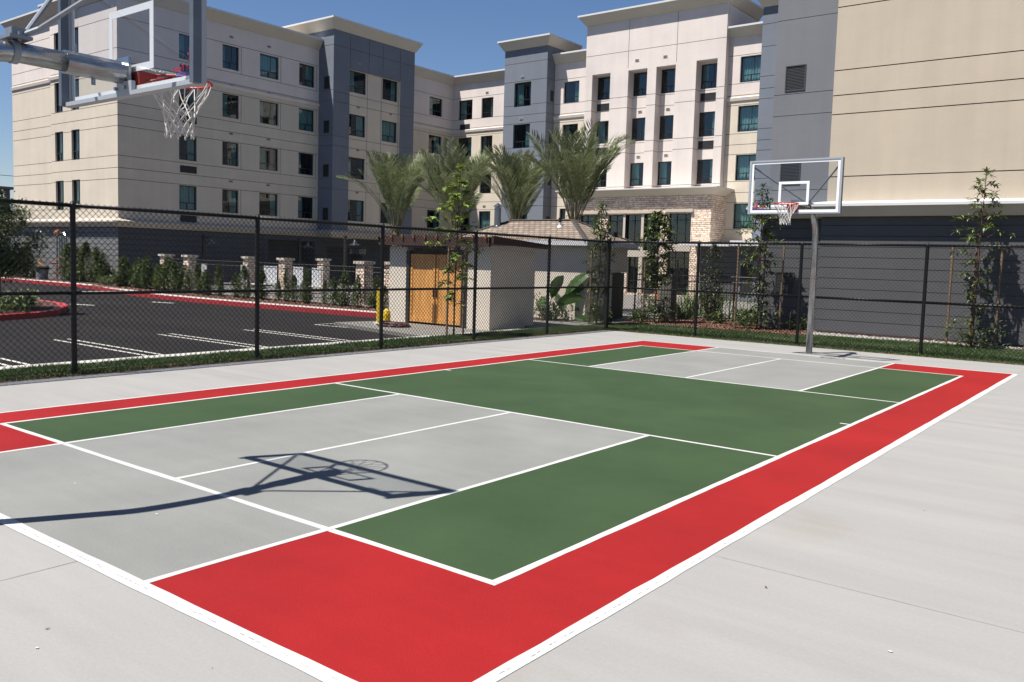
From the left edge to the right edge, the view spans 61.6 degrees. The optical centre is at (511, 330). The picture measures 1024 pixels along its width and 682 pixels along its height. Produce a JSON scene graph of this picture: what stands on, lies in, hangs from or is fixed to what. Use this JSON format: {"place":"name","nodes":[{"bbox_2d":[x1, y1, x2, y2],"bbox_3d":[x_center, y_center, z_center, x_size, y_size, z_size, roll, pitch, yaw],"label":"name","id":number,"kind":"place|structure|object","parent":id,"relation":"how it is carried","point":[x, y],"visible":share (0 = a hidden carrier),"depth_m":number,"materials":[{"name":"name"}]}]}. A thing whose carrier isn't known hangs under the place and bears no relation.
{"place":"outdoors","nodes":[
{"label":"outdoors","id":0,"kind":"place"},
{"bbox_2d":[3,277,375,311],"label":"pavement","id":1,"kind":"structure","parent":0,"point":[213,298],"depth_m":32.18,"materials":[{"name":"concrete"}]},
{"bbox_2d":[3,276,388,310],"bbox_3d":[-19.941,-2.234,42.220,49.052,0.008,3.243,6,6,40],"label":"hedge bed","id":2,"kind":"object","parent":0,"point":[184,294],"visible":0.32,"depth_m":33.61,"materials":[{"name":"brown soil"}]},
{"bbox_2d":[50,230,66,279],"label":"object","id":3,"kind":"object","parent":2,"relation":"on","point":[57,233],"visible":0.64,"depth_m":46.97,"materials":[{"name":"stone"}]},
{"bbox_2d":[56,243,78,280],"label":"hedge shrub","id":4,"kind":"object","parent":2,"relation":"on","point":[66,260],"visible":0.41,"depth_m":46.09,"materials":[{"name":"green plant"}]},
{"bbox_2d":[76,242,94,281],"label":"hedge shrub","id":5,"kind":"object","parent":2,"relation":"on","point":[86,250],"visible":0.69,"depth_m":44.93,"materials":[{"name":"green plant"}]},
{"bbox_2d":[85,246,107,282],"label":"hedge shrub","id":6,"kind":"object","parent":2,"relation":"on","point":[95,259],"visible":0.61,"depth_m":44.45,"materials":[{"name":"green plant"}]},
{"bbox_2d":[110,256,130,286],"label":"hedge shrub","id":7,"kind":"object","parent":2,"relation":"on","point":[121,280],"visible":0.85,"depth_m":40.69,"materials":[{"name":"green plant"}]},
{"bbox_2d":[139,256,154,288],"bbox_3d":[-16.530,-2.569,38.911,0.891,1.625,0.873,-2,6,-41],"label":"hedge shrub","id":8,"kind":"object","parent":2,"relation":"on","point":[145,269],"visible":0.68,"depth_m":38.79,"materials":[{"name":"green plant"}]},
{"bbox_2d":[155,257,173,289],"bbox_3d":[-15.110,-2.430,37.689,1.145,1.630,1.122,1,5,-8],"label":"hedge shrub","id":9,"kind":"object","parent":2,"relation":"on","point":[162,277],"visible":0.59,"depth_m":37.51,"materials":[{"name":"green plant"}]},
{"bbox_2d":[335,270,352,305],"bbox_3d":[-5.854,-1.446,30.189,0.736,1.370,0.769,-2,6,-35],"label":"hedge shrub","id":10,"kind":"object","parent":2,"relation":"on","point":[346,294],"visible":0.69,"depth_m":30.10,"materials":[{"name":"green plant"}]},
{"bbox_2d":[0,281,400,366],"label":"parking lot","id":11,"kind":"structure","parent":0,"point":[99,307],"depth_m":21.36,"materials":[{"name":"black asphalt"}]},
{"bbox_2d":[0,299,67,320],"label":"island kerb","id":12,"kind":"structure","parent":11,"relation":"on","point":[34,314],"depth_m":23.49,"materials":[{"name":"red paint"}]},
{"bbox_2d":[0,300,57,313],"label":"island bed","id":13,"kind":"object","parent":12,"relation":"on","point":[38,306],"visible":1,"depth_m":25.16,"materials":[{"name":"brown soil"}]},
{"bbox_2d":[0,289,40,312],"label":"ground cover","id":14,"kind":"object","parent":13,"relation":"on","point":[14,301],"visible":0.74,"depth_m":23.44,"materials":[{"name":"green plant"}]},
{"bbox_2d":[0,189,54,296],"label":"round tree","id":15,"kind":"object","parent":13,"relation":"on","point":[13,259],"visible":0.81,"depth_m":24.13,"materials":[{"name":"green plant"}]},
{"bbox_2d":[0,302,350,365],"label":"parking stripes","id":16,"kind":"object","parent":11,"relation":"on","point":[173,336],"visible":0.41,"depth_m":17.84,"materials":[{"name":"paint"}]},
{"bbox_2d":[1,278,375,317],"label":"red kerb","id":17,"kind":"structure","parent":11,"relation":"on","point":[166,297],"depth_m":31.61,"materials":[{"name":"paint"}]},
{"bbox_2d":[1,330,528,378],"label":"turf strip","id":18,"kind":"object","parent":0,"point":[177,360],"visible":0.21,"depth_m":14.01,"materials":[{"name":"green plant"}]},
{"bbox_2d":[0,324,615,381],"bbox_3d":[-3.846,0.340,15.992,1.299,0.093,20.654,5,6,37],"label":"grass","id":19,"kind":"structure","parent":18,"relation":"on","point":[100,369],"depth_m":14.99,"materials":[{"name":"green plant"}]},
{"bbox_2d":[422,164,485,334],"bbox_3d":[-1.371,-1.863,19.893,1.406,3.980,1.406,4,5,24],"label":"young tree","id":20,"kind":"object","parent":18,"relation":"on","point":[455,196],"visible":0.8,"depth_m":19.83,"materials":[{"name":"green plant"}]},
{"bbox_2d":[3,330,597,381],"bbox_3d":[-5.357,0.564,13.253,0.370,0.001,26.400,5,6,37],"label":"soil strip","id":21,"kind":"object","parent":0,"point":[228,362],"visible":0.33,"depth_m":13.67,"materials":[{"name":"brown soil"}]},
{"bbox_2d":[0,198,611,377],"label":"chain link fence","id":22,"kind":"object","parent":21,"relation":"on","point":[72,205],"visible":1,"depth_m":14.81,"materials":[{"name":"black metal"}]},
{"bbox_2d":[0,0,762,212],"label":"sky","id":23,"kind":"structure","parent":0,"point":[458,37],"materials":[{"name":"blue"}]},
{"bbox_2d":[0,0,778,301],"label":"hotel building","id":24,"kind":"structure","parent":0,"point":[681,92],"depth_m":50.21,"materials":[{"name":"beige paint"}]},
{"bbox_2d":[73,130,79,159],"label":"window","id":25,"kind":"structure","parent":24,"relation":"in","point":[76,137],"depth_m":46.95,"materials":[{"name":"blue glass"}]},
{"bbox_2d":[179,33,188,59],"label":"window","id":26,"kind":"structure","parent":24,"relation":"in","point":[183,39],"depth_m":46.63,"materials":[{"name":"blue glass"}]},
{"bbox_2d":[179,89,195,110],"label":"window","id":27,"kind":"structure","parent":24,"relation":"in","point":[191,99],"depth_m":47.65,"materials":[{"name":"blue"}]},
{"bbox_2d":[179,135,195,160],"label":"window","id":28,"kind":"structure","parent":24,"relation":"in","point":[187,148],"depth_m":47.50,"materials":[{"name":"blue"}]},
{"bbox_2d":[179,185,195,209],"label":"window","id":29,"kind":"structure","parent":24,"relation":"in","point":[187,194],"depth_m":47.43,"materials":[{"name":"blue glass"}]},
{"bbox_2d":[222,93,237,118],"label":"window","id":30,"kind":"structure","parent":24,"relation":"in","point":[229,102],"depth_m":49.38,"materials":[{"name":"black"}]},
{"bbox_2d":[222,141,237,165],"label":"window","id":31,"kind":"structure","parent":24,"relation":"in","point":[229,150],"depth_m":49.66,"materials":[{"name":"black"}]},
{"bbox_2d":[222,189,237,212],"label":"window","id":32,"kind":"structure","parent":24,"relation":"in","point":[229,198],"depth_m":49.82,"materials":[{"name":"black glass"}]},
{"bbox_2d":[223,44,237,70],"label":"window","id":33,"kind":"structure","parent":24,"relation":"in","point":[230,54],"depth_m":49.31,"materials":[{"name":"blue glass"}]},
{"bbox_2d":[259,147,276,170],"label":"window","id":34,"kind":"structure","parent":24,"relation":"in","point":[267,156],"depth_m":51.83,"materials":[{"name":"black glass"}]},
{"bbox_2d":[259,193,276,215],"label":"window","id":35,"kind":"structure","parent":24,"relation":"in","point":[267,202],"depth_m":52.29,"materials":[{"name":"black glass"}]},
{"bbox_2d":[260,54,277,79],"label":"window","id":36,"kind":"structure","parent":24,"relation":"in","point":[268,64],"depth_m":50.94,"materials":[{"name":"blue glass"}]},
{"bbox_2d":[260,100,277,125],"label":"window","id":37,"kind":"structure","parent":24,"relation":"in","point":[268,110],"depth_m":51.74,"materials":[{"name":"black glass"}]},
{"bbox_2d":[298,196,311,218],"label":"window","id":38,"kind":"structure","parent":24,"relation":"in","point":[304,203],"depth_m":54.18,"materials":[{"name":"black"}]},
{"bbox_2d":[298,152,312,175],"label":"window","id":39,"kind":"structure","parent":24,"relation":"in","point":[305,161],"depth_m":54.01,"materials":[{"name":"black glass"}]},
{"bbox_2d":[299,108,312,131],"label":"window","id":40,"kind":"structure","parent":24,"relation":"in","point":[305,116],"depth_m":53.37,"materials":[{"name":"teal glass"}]},
{"bbox_2d":[299,63,313,87],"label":"window","id":41,"kind":"structure","parent":24,"relation":"in","point":[306,72],"depth_m":53.45,"materials":[{"name":"teal glass"}]},
{"bbox_2d":[348,200,362,221],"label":"window","id":42,"kind":"structure","parent":24,"relation":"in","point":[355,207],"depth_m":56.14,"materials":[{"name":"black"}]},
{"bbox_2d":[348,157,363,179],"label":"window","id":43,"kind":"structure","parent":24,"relation":"in","point":[355,164],"depth_m":55.75,"materials":[{"name":"black"}]},
{"bbox_2d":[349,114,364,137],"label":"window","id":44,"kind":"structure","parent":24,"relation":"in","point":[356,122],"depth_m":55.32,"materials":[{"name":"blue glass"}]},
{"bbox_2d":[350,70,364,94],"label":"window","id":45,"kind":"structure","parent":24,"relation":"in","point":[357,79],"depth_m":55.17,"materials":[{"name":"teal"}]},
{"bbox_2d":[382,120,395,142],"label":"window","id":46,"kind":"structure","parent":24,"relation":"in","point":[388,128],"depth_m":57.26,"materials":[{"name":"teal glass"}]},
{"bbox_2d":[382,79,396,101],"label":"window","id":47,"kind":"structure","parent":24,"relation":"in","point":[389,88],"depth_m":57.43,"materials":[{"name":"black"}]},
{"bbox_2d":[428,135,440,153],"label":"window","id":48,"kind":"structure","parent":24,"relation":"in","point":[433,140],"depth_m":62.92,"materials":[{"name":"teal glass"}]},
{"bbox_2d":[429,97,441,116],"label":"window","id":49,"kind":"structure","parent":24,"relation":"in","point":[435,103],"depth_m":62.78,"materials":[{"name":"black glass"}]},
{"bbox_2d":[459,100,472,119],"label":"window","id":50,"kind":"structure","parent":24,"relation":"in","point":[465,112],"depth_m":63.35,"materials":[{"name":"teal glass"}]},
{"bbox_2d":[482,97,492,117],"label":"window","id":51,"kind":"structure","parent":24,"relation":"in","point":[487,102],"depth_m":62.20,"materials":[{"name":"black"}]},
{"bbox_2d":[514,124,529,148],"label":"window","id":52,"kind":"structure","parent":24,"relation":"in","point":[521,139],"depth_m":57.24,"materials":[{"name":"black glass"}]},
{"bbox_2d":[515,82,530,106],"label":"window","id":53,"kind":"structure","parent":24,"relation":"in","point":[523,90],"depth_m":56.84,"materials":[{"name":"teal glass"}]},
{"bbox_2d":[564,81,578,102],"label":"window","id":54,"kind":"structure","parent":24,"relation":"in","point":[571,88],"depth_m":55.65,"materials":[{"name":"blue glass"}]},
{"bbox_2d":[596,121,608,143],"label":"window","id":55,"kind":"structure","parent":24,"relation":"in","point":[602,128],"depth_m":53.83,"materials":[{"name":"teal glass"}]},
{"bbox_2d":[598,76,609,99],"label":"window","id":56,"kind":"structure","parent":24,"relation":"in","point":[603,82],"depth_m":54.01,"materials":[{"name":"blue glass"}]},
{"bbox_2d":[609,215,622,236],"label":"window","id":57,"kind":"structure","parent":24,"relation":"in","point":[617,220],"depth_m":51.93,"materials":[{"name":"black"}]},
{"bbox_2d":[627,257,638,292],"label":"window","id":58,"kind":"structure","parent":24,"relation":"in","point":[631,270],"depth_m":51.06,"materials":[{"name":"black glass"}]},
{"bbox_2d":[626,214,641,249],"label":"window","id":59,"kind":"structure","parent":24,"relation":"in","point":[633,232],"depth_m":51.13,"materials":[{"name":"black"}]},
{"bbox_2d":[630,163,643,185],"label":"window","id":60,"kind":"structure","parent":24,"relation":"in","point":[636,169],"depth_m":52.50,"materials":[{"name":"teal glass"}]},
{"bbox_2d":[632,118,644,140],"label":"window","id":61,"kind":"structure","parent":24,"relation":"in","point":[638,124],"depth_m":52.70,"materials":[{"name":"blue glass"}]},
{"bbox_2d":[633,72,646,95],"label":"window","id":62,"kind":"structure","parent":24,"relation":"in","point":[640,79],"depth_m":52.52,"materials":[{"name":"blue glass"}]},
{"bbox_2d":[657,161,671,184],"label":"window","id":63,"kind":"structure","parent":24,"relation":"in","point":[664,168],"depth_m":51.35,"materials":[{"name":"teal glass"}]},
{"bbox_2d":[659,115,673,139],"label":"window","id":64,"kind":"structure","parent":24,"relation":"in","point":[666,122],"depth_m":51.63,"materials":[{"name":"blue glass"}]},
{"bbox_2d":[661,68,675,92],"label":"window","id":65,"kind":"structure","parent":24,"relation":"in","point":[668,75],"depth_m":51.29,"materials":[{"name":"blue glass"}]},
{"bbox_2d":[667,251,689,295],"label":"window","id":66,"kind":"structure","parent":24,"relation":"in","point":[675,254],"depth_m":49.72,"materials":[{"name":"black glass"}]},
{"bbox_2d":[669,213,690,241],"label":"window","id":67,"kind":"structure","parent":24,"relation":"in","point":[681,222],"depth_m":49.52,"materials":[{"name":"black"}]},
{"bbox_2d":[696,159,712,183],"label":"window","id":68,"kind":"structure","parent":24,"relation":"in","point":[704,167],"depth_m":50.22,"materials":[{"name":"teal"}]},
{"bbox_2d":[699,111,714,136],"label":"window","id":69,"kind":"structure","parent":24,"relation":"in","point":[707,119],"depth_m":49.99,"materials":[{"name":"blue glass"}]},
{"bbox_2d":[701,63,716,88],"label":"window","id":70,"kind":"structure","parent":24,"relation":"in","point":[709,71],"depth_m":49.44,"materials":[{"name":"blue glass"}]},
{"bbox_2d":[733,203,753,228],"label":"window","id":71,"kind":"structure","parent":24,"relation":"in","point":[740,212],"depth_m":48.33,"materials":[{"name":"teal glass"}]},
{"bbox_2d":[736,154,755,180],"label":"window","id":72,"kind":"structure","parent":24,"relation":"in","point":[743,161],"depth_m":48.12,"materials":[{"name":"teal glass"}]},
{"bbox_2d":[737,261,756,301],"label":"entry door","id":73,"kind":"structure","parent":24,"relation":"in","point":[742,268],"depth_m":44.85,"materials":[{"name":"grey metal"}]},
{"bbox_2d":[738,105,758,131],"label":"window","id":74,"kind":"structure","parent":24,"relation":"in","point":[748,115],"depth_m":47.84,"materials":[{"name":"teal glass"}]},
{"bbox_2d":[740,55,760,82],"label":"window","id":75,"kind":"structure","parent":24,"relation":"in","point":[750,65],"depth_m":47.63,"materials":[{"name":"teal glass"}]},
{"bbox_2d":[334,321,518,336],"bbox_3d":[-2.427,-0.034,23.171,4.740,0.140,4.300,5,6,37],"label":"apron","id":76,"kind":"object","parent":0,"point":[399,329],"visible":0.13,"depth_m":22.45,"materials":[{"name":"concrete"}]},
{"bbox_2d":[378,234,547,329],"bbox_3d":[-1.447,-1.337,24.255,4.240,2.620,2.470,5,6,37],"label":"trash enclosure","id":77,"kind":"object","parent":76,"relation":"on","point":[444,286],"visible":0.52,"depth_m":23.44,"materials":[{"name":"paint"}]},
{"bbox_2d":[410,254,436,322],"bbox_3d":[-2.489,-1.173,23.900,0.930,1.890,0.080,5,6,37],"label":"gate door","id":78,"kind":"structure","parent":77,"relation":"in","point":[429,256],"depth_m":23.89,"materials":[{"name":"orange wood"}]},
{"bbox_2d":[435,255,461,325],"bbox_3d":[-1.722,-1.103,23.310,0.910,1.890,0.080,5,6,37],"label":"gate door","id":79,"kind":"structure","parent":77,"relation":"in","point":[458,299],"depth_m":23.40,"materials":[{"name":"orange wood"}]},
{"bbox_2d":[166,282,757,327],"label":"pool deck","id":80,"kind":"structure","parent":0,"point":[625,305],"depth_m":37.71,"materials":[{"name":"plant"}]},
{"bbox_2d":[171,258,389,303],"bbox_3d":[-9.896,-2.161,35.985,21.027,1.470,0.472,6,6,43],"label":"iron fence","id":81,"kind":"object","parent":80,"relation":"on","point":[201,261],"visible":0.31,"depth_m":35.94,"materials":[{"name":"brown metal"}]},
{"bbox_2d":[353,261,374,304],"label":"stone pillar","id":82,"kind":"structure","parent":80,"relation":"on","point":[363,269],"depth_m":31.70,"materials":[{"name":"beige stone"}]},
{"bbox_2d":[335,150,441,246],"bbox_3d":[-4.639,-4.673,37.138,4.336,6.598,4.853,5,6,37],"label":"palm tree","id":83,"kind":"object","parent":80,"relation":"on","point":[400,195],"visible":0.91,"depth_m":36.57,"materials":[{"name":"green plant"}]},
{"bbox_2d":[405,136,494,249],"bbox_3d":[-2.114,-4.455,35.241,4.175,6.618,4.678,5,6,37],"label":"palm tree","id":84,"kind":"object","parent":80,"relation":"on","point":[474,165],"visible":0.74,"depth_m":34.46,"materials":[{"name":"green plant"}]},
{"bbox_2d":[465,144,552,219],"bbox_3d":[0.286,-4.048,33.425,3.339,6.241,4.672,5,6,37],"label":"palm tree","id":85,"kind":"object","parent":80,"relation":"on","point":[517,177],"visible":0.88,"depth_m":32.89,"materials":[{"name":"green plant"}]},
{"bbox_2d":[517,118,635,220],"bbox_3d":[2.486,-4.212,31.692,4.002,6.978,5.196,5,6,37],"label":"palm tree","id":86,"kind":"object","parent":80,"relation":"on","point":[573,164],"visible":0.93,"depth_m":31.02,"materials":[{"name":"green plant"}]},
{"bbox_2d":[0,330,1023,681],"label":"court pad","id":87,"kind":"object","parent":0,"point":[920,534],"visible":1,"depth_m":4.71,"materials":[{"name":"concrete"}]},
{"bbox_2d":[0,0,212,139],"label":"basketball hoop","id":88,"kind":"object","parent":87,"relation":"on","point":[67,61],"visible":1,"depth_m":5.98,"materials":[{"name":"grey metal"}]},
{"bbox_2d":[0,348,891,579],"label":"grey court key","id":89,"kind":"object","parent":87,"relation":"on","point":[100,508],"visible":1,"depth_m":7.22,"materials":[{"name":"grey paint"}]},
{"bbox_2d":[6,346,958,579],"bbox_3d":[1.384,0.867,11.828,6.350,0.001,13.036,5,6,37],"label":"green court surface","id":90,"kind":"object","parent":87,"relation":"on","point":[497,529],"visible":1,"depth_m":9.20,"materials":[{"name":"green paint"}]},
{"bbox_2d":[0,341,1011,681],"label":"red court border","id":91,"kind":"object","parent":87,"relation":"on","point":[358,611],"visible":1,"depth_m":4.79,"materials":[{"name":"red paint"}]},
{"bbox_2d":[0,340,1017,681],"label":"court lines","id":92,"kind":"object","parent":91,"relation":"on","point":[286,654],"visible":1,"depth_m":5.41,"materials":[{"name":"white paint"}]},
{"bbox_2d":[747,157,844,353],"bbox_3d":[5.836,-1.394,17.243,1.739,3.995,1.593,0,5,-17],"label":"basketball hoop","id":93,"kind":"object","parent":87,"relation":"on","point":[798,207],"visible":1,"depth_m":17.31,"materials":[{"name":"metal"}]},
{"bbox_2d":[454,203,638,319],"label":"pool house","id":94,"kind":"structure","parent":0,"point":[568,228],"depth_m":27.37,"materials":[{"name":"paint"}]},
{"bbox_2d":[611,273,623,317],"bbox_3d":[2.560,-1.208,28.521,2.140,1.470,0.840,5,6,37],"label":"door panel","id":95,"kind":"structure","parent":94,"relation":"in","point":[614,275],"depth_m":27.91,"materials":[{"name":"brown metal"}]},
{"bbox_2d":[621,318,820,334],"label":"mulch","id":96,"kind":"object","parent":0,"point":[722,325],"visible":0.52,"depth_m":25.70,"materials":[{"name":"brown soil"}]},
{"bbox_2d":[635,210,678,322],"bbox_3d":[4.368,-1.957,26.353,1.524,3.460,1.560,5,6,37],"label":"young tree","id":97,"kind":"object","parent":96,"relation":"on","point":[662,222],"visible":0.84,"depth_m":26.29,"materials":[{"name":"green plant"}]},
{"bbox_2d":[659,274,678,319],"bbox_3d":[5.109,-1.094,28.096,0.460,1.500,0.460,5,6,37],"label":"timber post cluster","id":98,"kind":"object","parent":96,"relation":"on","point":[662,293],"visible":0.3,"depth_m":27.93,"materials":[{"name":"wood"}]},
{"bbox_2d":[633,271,756,321],"bbox_3d":[6.216,-1.079,28.013,4.380,1.550,0.620,3,5,14],"label":"iron fence","id":99,"kind":"object","parent":96,"relation":"on","point":[704,293],"visible":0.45,"depth_m":28.14,"materials":[{"name":"brown metal"}]},
{"bbox_2d":[698,244,727,320],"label":"young tree","id":100,"kind":"object","parent":96,"relation":"on","point":[713,307],"visible":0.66,"depth_m":27.97,"materials":[{"name":"green plant"}]},
{"bbox_2d":[727,183,788,329],"bbox_3d":[7.146,-2.140,24.784,2.117,4.241,1.949,5,6,37],"label":"young tree","id":101,"kind":"object","parent":96,"relation":"on","point":[763,230],"visible":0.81,"depth_m":24.72,"materials":[{"name":"green plant"}]},
{"bbox_2d":[578,322,1023,365],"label":"turf","id":102,"kind":"structure","parent":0,"point":[788,339],"depth_m":20.70,"materials":[{"name":"green plant"}]},
{"bbox_2d":[607,240,1023,361],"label":"chain link fence","id":103,"kind":"object","parent":102,"relation":"on","point":[699,243],"visible":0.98,"depth_m":19.92,"materials":[{"name":"black metal"}]},
{"bbox_2d":[930,166,1015,347],"bbox_3d":[11.415,-1.773,20.971,2.129,4.378,1.857,5,6,37],"label":"young tree","id":104,"kind":"object","parent":102,"relation":"on","point":[982,228],"visible":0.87,"depth_m":20.90,"materials":[{"name":"green plant"}]},
{"bbox_2d":[596,314,1018,349],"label":"courtyard ground","id":105,"kind":"structure","parent":0,"point":[863,333],"depth_m":24.02,"materials":[{"name":"brown soil"}]},
{"bbox_2d":[746,0,1023,347],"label":"hotel wing","id":106,"kind":"structure","parent":105,"relation":"on","point":[911,112],"depth_m":22.73,"materials":[{"name":"beige paint"}]},
{"label":"ground","id":107,"kind":"structure","parent":0,"visible":0},
{"bbox_2d":[0,324,589,369],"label":"kerb","id":108,"kind":"structure","parent":107,"relation":"on","point":[152,356],"depth_m":14.89,"materials":[{"name":"concrete"}]},
{"label":"planting bed","id":109,"kind":"structure","parent":0,"visible":0},
{"bbox_2d":[534,270,609,322],"bbox_3d":[1.446,-0.723,26.317,2.658,2.340,2.448,5,6,37],"label":"bird of paradise plant","id":110,"kind":"object","parent":109,"relation":"on","point":[552,284],"visible":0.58,"depth_m":26.01,"materials":[{"name":"green plant"}]},
{"bbox_2d":[581,201,617,323],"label":"young tree","id":111,"kind":"object","parent":109,"relation":"in","point":[598,234],"visible":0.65,"depth_m":25.04,"materials":[{"name":"green plant"}]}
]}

